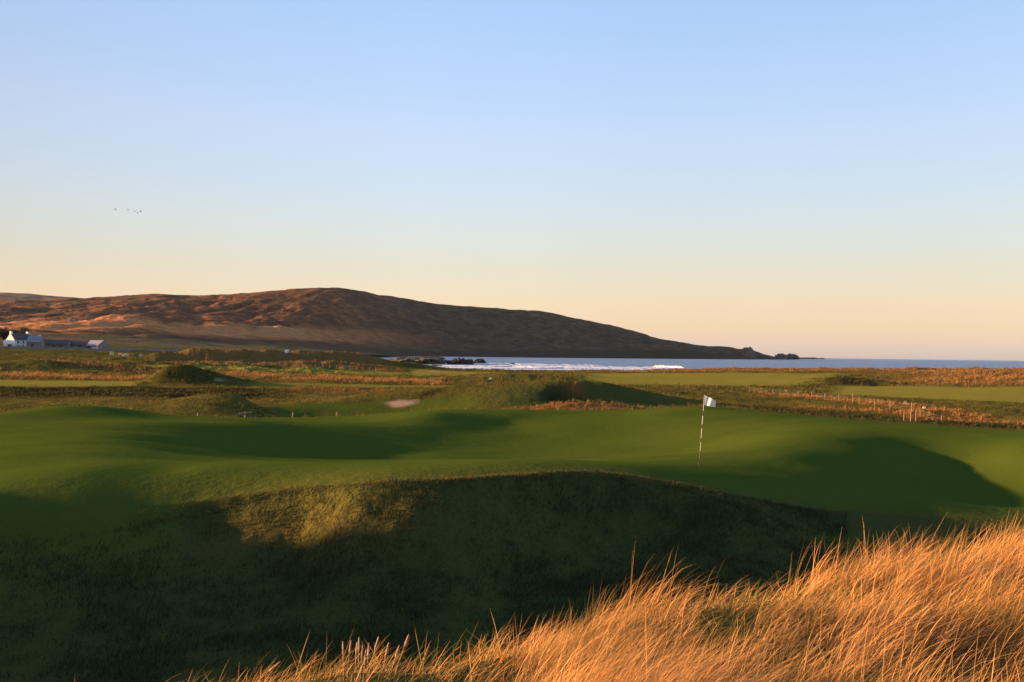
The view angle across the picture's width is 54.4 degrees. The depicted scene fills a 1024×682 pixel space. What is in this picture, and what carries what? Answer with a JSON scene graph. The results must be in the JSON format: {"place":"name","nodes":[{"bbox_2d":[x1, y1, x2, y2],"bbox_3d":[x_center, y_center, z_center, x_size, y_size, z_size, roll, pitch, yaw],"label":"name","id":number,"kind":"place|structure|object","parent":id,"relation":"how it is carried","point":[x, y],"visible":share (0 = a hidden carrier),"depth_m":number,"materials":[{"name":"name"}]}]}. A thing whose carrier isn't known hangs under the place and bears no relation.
{"place":"outdoors","nodes":[
{"label":"outdoors","id":0,"kind":"place"},
{"bbox_2d":[0,292,75,299],"bbox_3d":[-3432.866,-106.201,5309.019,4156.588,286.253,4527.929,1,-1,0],"label":"hills","id":1,"kind":"structure","parent":0,"point":[15,296],"depth_m":4757.09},
{"bbox_2d":[0,287,774,358],"bbox_3d":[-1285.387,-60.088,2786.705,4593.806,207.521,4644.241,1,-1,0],"label":"hills","id":2,"kind":"structure","parent":0,"point":[335,319],"depth_m":2391.16,"materials":[{"name":"brown plant"}]},
{"bbox_2d":[0,470,849,681],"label":"rough grass","id":3,"kind":"structure","parent":0,"point":[385,634],"depth_m":20.23,"materials":[{"name":"green plant"}]},
{"bbox_2d":[0,341,1023,681],"bbox_3d":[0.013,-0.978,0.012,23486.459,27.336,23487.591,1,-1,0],"label":"ground","id":4,"kind":"structure","parent":0,"point":[90,473],"depth_m":25.59,"materials":[{"name":"green plant"}]},
{"bbox_2d":[0,327,9,337],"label":"wind bent tree","id":5,"kind":"object","parent":4,"relation":"on","point":[2,333],"visible":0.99,"depth_m":497.95,"materials":[{"name":"green plant"}]},
{"bbox_2d":[1,328,14,339],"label":"wind bent tree","id":6,"kind":"object","parent":4,"relation":"on","point":[7,335],"visible":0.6,"depth_m":498.67,"materials":[{"name":"green plant"}]},
{"bbox_2d":[3,340,14,345],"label":"lean to porch","id":7,"kind":"object","parent":4,"relation":"on","point":[9,342],"visible":0.74,"depth_m":466.20,"materials":[{"name":"white paint"}]},
{"bbox_2d":[6,331,29,346],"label":"farmhouse","id":8,"kind":"object","parent":4,"relation":"on","point":[19,339],"visible":0.69,"depth_m":470.62,"materials":[{"name":"paint"}]},
{"bbox_2d":[19,326,32,333],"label":"wind bent tree","id":9,"kind":"object","parent":4,"relation":"on","point":[23,330],"visible":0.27,"depth_m":507.60,"materials":[{"name":"green plant"}]},
{"bbox_2d":[26,336,45,346],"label":"stone shed","id":10,"kind":"structure","parent":4,"relation":"on","point":[35,341],"depth_m":466.77,"materials":[{"name":"grey stone"}]},
{"bbox_2d":[45,340,70,346],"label":"long barn","id":11,"kind":"structure","parent":4,"relation":"on","point":[57,343],"depth_m":479.29,"materials":[{"name":"grey stone"}]},
{"bbox_2d":[0,346,130,350],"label":"stone wall","id":12,"kind":"structure","parent":4,"relation":"on","point":[82,348],"depth_m":464.11,"materials":[{"name":"grey stone"}]},
{"bbox_2d":[70,341,88,347],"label":"long barn","id":13,"kind":"structure","parent":4,"relation":"on","point":[77,343],"depth_m":483.35,"materials":[{"name":"grey stone"}]},
{"bbox_2d":[84,340,109,348],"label":"steading","id":14,"kind":"structure","parent":4,"relation":"on","point":[101,344],"depth_m":481.57,"materials":[{"name":"grey metal"}]},
{"bbox_2d":[124,348,183,351],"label":"stone wall","id":15,"kind":"structure","parent":4,"relation":"on","point":[154,349],"depth_m":543.61,"materials":[{"name":"grey stone"}]},
{"bbox_2d":[217,361,375,369],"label":"fence","id":16,"kind":"object","parent":4,"relation":"on","point":[304,365],"visible":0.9,"depth_m":317.01,"materials":[{"name":"brown wood"}]},
{"bbox_2d":[197,408,465,416],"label":"fence","id":17,"kind":"object","parent":4,"relation":"on","point":[244,413],"visible":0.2,"depth_m":69.47,"materials":[{"name":"brown wood"}]},
{"bbox_2d":[342,642,343,681],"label":"grass stem","id":18,"kind":"object","parent":4,"relation":"on","point":[343,655],"visible":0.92,"depth_m":4.92,"materials":[{"name":"beige plant"}]},
{"bbox_2d":[346,641,350,681],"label":"grass stem","id":19,"kind":"object","parent":4,"relation":"on","point":[349,654],"visible":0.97,"depth_m":4.93,"materials":[{"name":"beige plant"}]},
{"bbox_2d":[358,638,359,673],"bbox_3d":[-0.764,1.609,4.953,0.009,0.272,0.013,1,-1,0],"label":"grass stem","id":20,"kind":"object","parent":4,"relation":"on","point":[358,652],"visible":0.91,"depth_m":4.95,"materials":[{"name":"beige plant"}]},
{"bbox_2d":[367,636,378,679],"bbox_3d":[-0.703,1.619,4.991,0.066,0.276,0.009,1,-1,-5],"label":"grass stem","id":21,"kind":"object","parent":4,"relation":"on","point":[374,651],"visible":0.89,"depth_m":4.99,"materials":[{"name":"beige plant"}]},
{"bbox_2d":[381,642,388,676],"bbox_3d":[-0.657,1.663,5.115,0.044,0.230,0.009,1,-1,-5],"label":"grass stem","id":22,"kind":"object","parent":4,"relation":"on","point":[385,655],"visible":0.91,"depth_m":5.11,"materials":[{"name":"beige plant"}]},
{"bbox_2d":[393,634,408,679],"bbox_3d":[-0.585,1.669,5.217,0.086,0.266,0.009,1,-1,-3],"label":"grass stem","id":23,"kind":"object","parent":4,"relation":"on","point":[403,648],"visible":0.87,"depth_m":5.22,"materials":[{"name":"beige plant"}]},
{"bbox_2d":[388,357,444,363],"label":"spit","id":24,"kind":"structure","parent":4,"relation":"on","point":[423,360],"depth_m":764.45,"materials":[{"name":"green stone"}]},
{"bbox_2d":[423,356,444,358],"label":"spit","id":25,"kind":"structure","parent":4,"relation":"on","point":[434,357],"depth_m":1178.51,"materials":[{"name":"grey stone"}]},
{"bbox_2d":[128,469,825,532],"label":"fringe grass","id":26,"kind":"structure","parent":4,"relation":"on","point":[486,476],"depth_m":23.56,"materials":[{"name":"green plant"}]},
{"bbox_2d":[0,347,1023,393],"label":"dune grass","id":27,"kind":"structure","parent":4,"relation":"on","point":[230,372],"depth_m":221.04,"materials":[{"name":"plant"}]},
{"bbox_2d":[74,509,1023,681],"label":"marram grass","id":28,"kind":"structure","parent":4,"relation":"on","point":[952,591],"depth_m":6.37,"materials":[{"name":"beige plant"}]},
{"bbox_2d":[699,395,715,463],"bbox_3d":[6.137,2.835,31.367,0.556,2.265,0.108,1,-1,12],"label":"golf flag","id":29,"kind":"object","parent":4,"relation":"on","point":[708,401],"visible":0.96,"depth_m":31.40,"materials":[{"name":"white fabric"}]},
{"bbox_2d":[787,357,818,358],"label":"skerry","id":30,"kind":"structure","parent":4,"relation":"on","point":[802,358],"depth_m":2867.99,"materials":[{"name":"grey stone"}]},
{"bbox_2d":[749,387,941,420],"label":"fence","id":31,"kind":"object","parent":4,"relation":"on","point":[859,401],"visible":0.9,"depth_m":127.46,"materials":[{"name":"brown wood"}]},
{"bbox_2d":[0,378,1023,428],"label":"tussock grass","id":32,"kind":"structure","parent":0,"point":[95,389],"depth_m":118.01,"materials":[{"name":"green plant"}]},
{"bbox_2d":[0,0,1023,360],"label":"sky","id":33,"kind":"structure","parent":0,"point":[802,178],"materials":[{"name":"blue"}]},
{"bbox_2d":[368,355,1023,370],"bbox_3d":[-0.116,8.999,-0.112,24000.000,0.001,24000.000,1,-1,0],"label":"sea","id":34,"kind":"structure","parent":0,"point":[844,363],"depth_m":1362.89,"materials":[{"name":"liquid"}]},
{"bbox_2d":[446,357,472,364],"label":"reef rock","id":35,"kind":"object","parent":34,"relation":"in","point":[458,360],"visible":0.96,"depth_m":768.96,"materials":[{"name":"grey stone"}]},
{"bbox_2d":[474,358,485,362],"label":"reef rock","id":36,"kind":"object","parent":34,"relation":"in","point":[480,360],"visible":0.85,"depth_m":890.07,"materials":[{"name":"grey stone"}]},
{"bbox_2d":[442,363,683,369],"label":"surf","id":37,"kind":"structure","parent":34,"relation":"on","point":[524,365],"depth_m":663.62,"materials":[{"name":"liquid"}]},
{"bbox_2d":[740,347,754,357],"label":"sea stack","id":38,"kind":"object","parent":34,"relation":"in","point":[749,352],"visible":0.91,"depth_m":3189.65,"materials":[{"name":"grey stone"}]},
{"bbox_2d":[774,353,786,359],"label":"islet","id":39,"kind":"object","parent":34,"relation":"on","point":[781,356],"visible":1,"depth_m":3016.12,"materials":[{"name":"grey stone"}]},
{"bbox_2d":[786,353,798,359],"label":"islet","id":40,"kind":"object","parent":34,"relation":"on","point":[789,355],"visible":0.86,"depth_m":3104.26,"materials":[{"name":"grey stone"}]}
]}

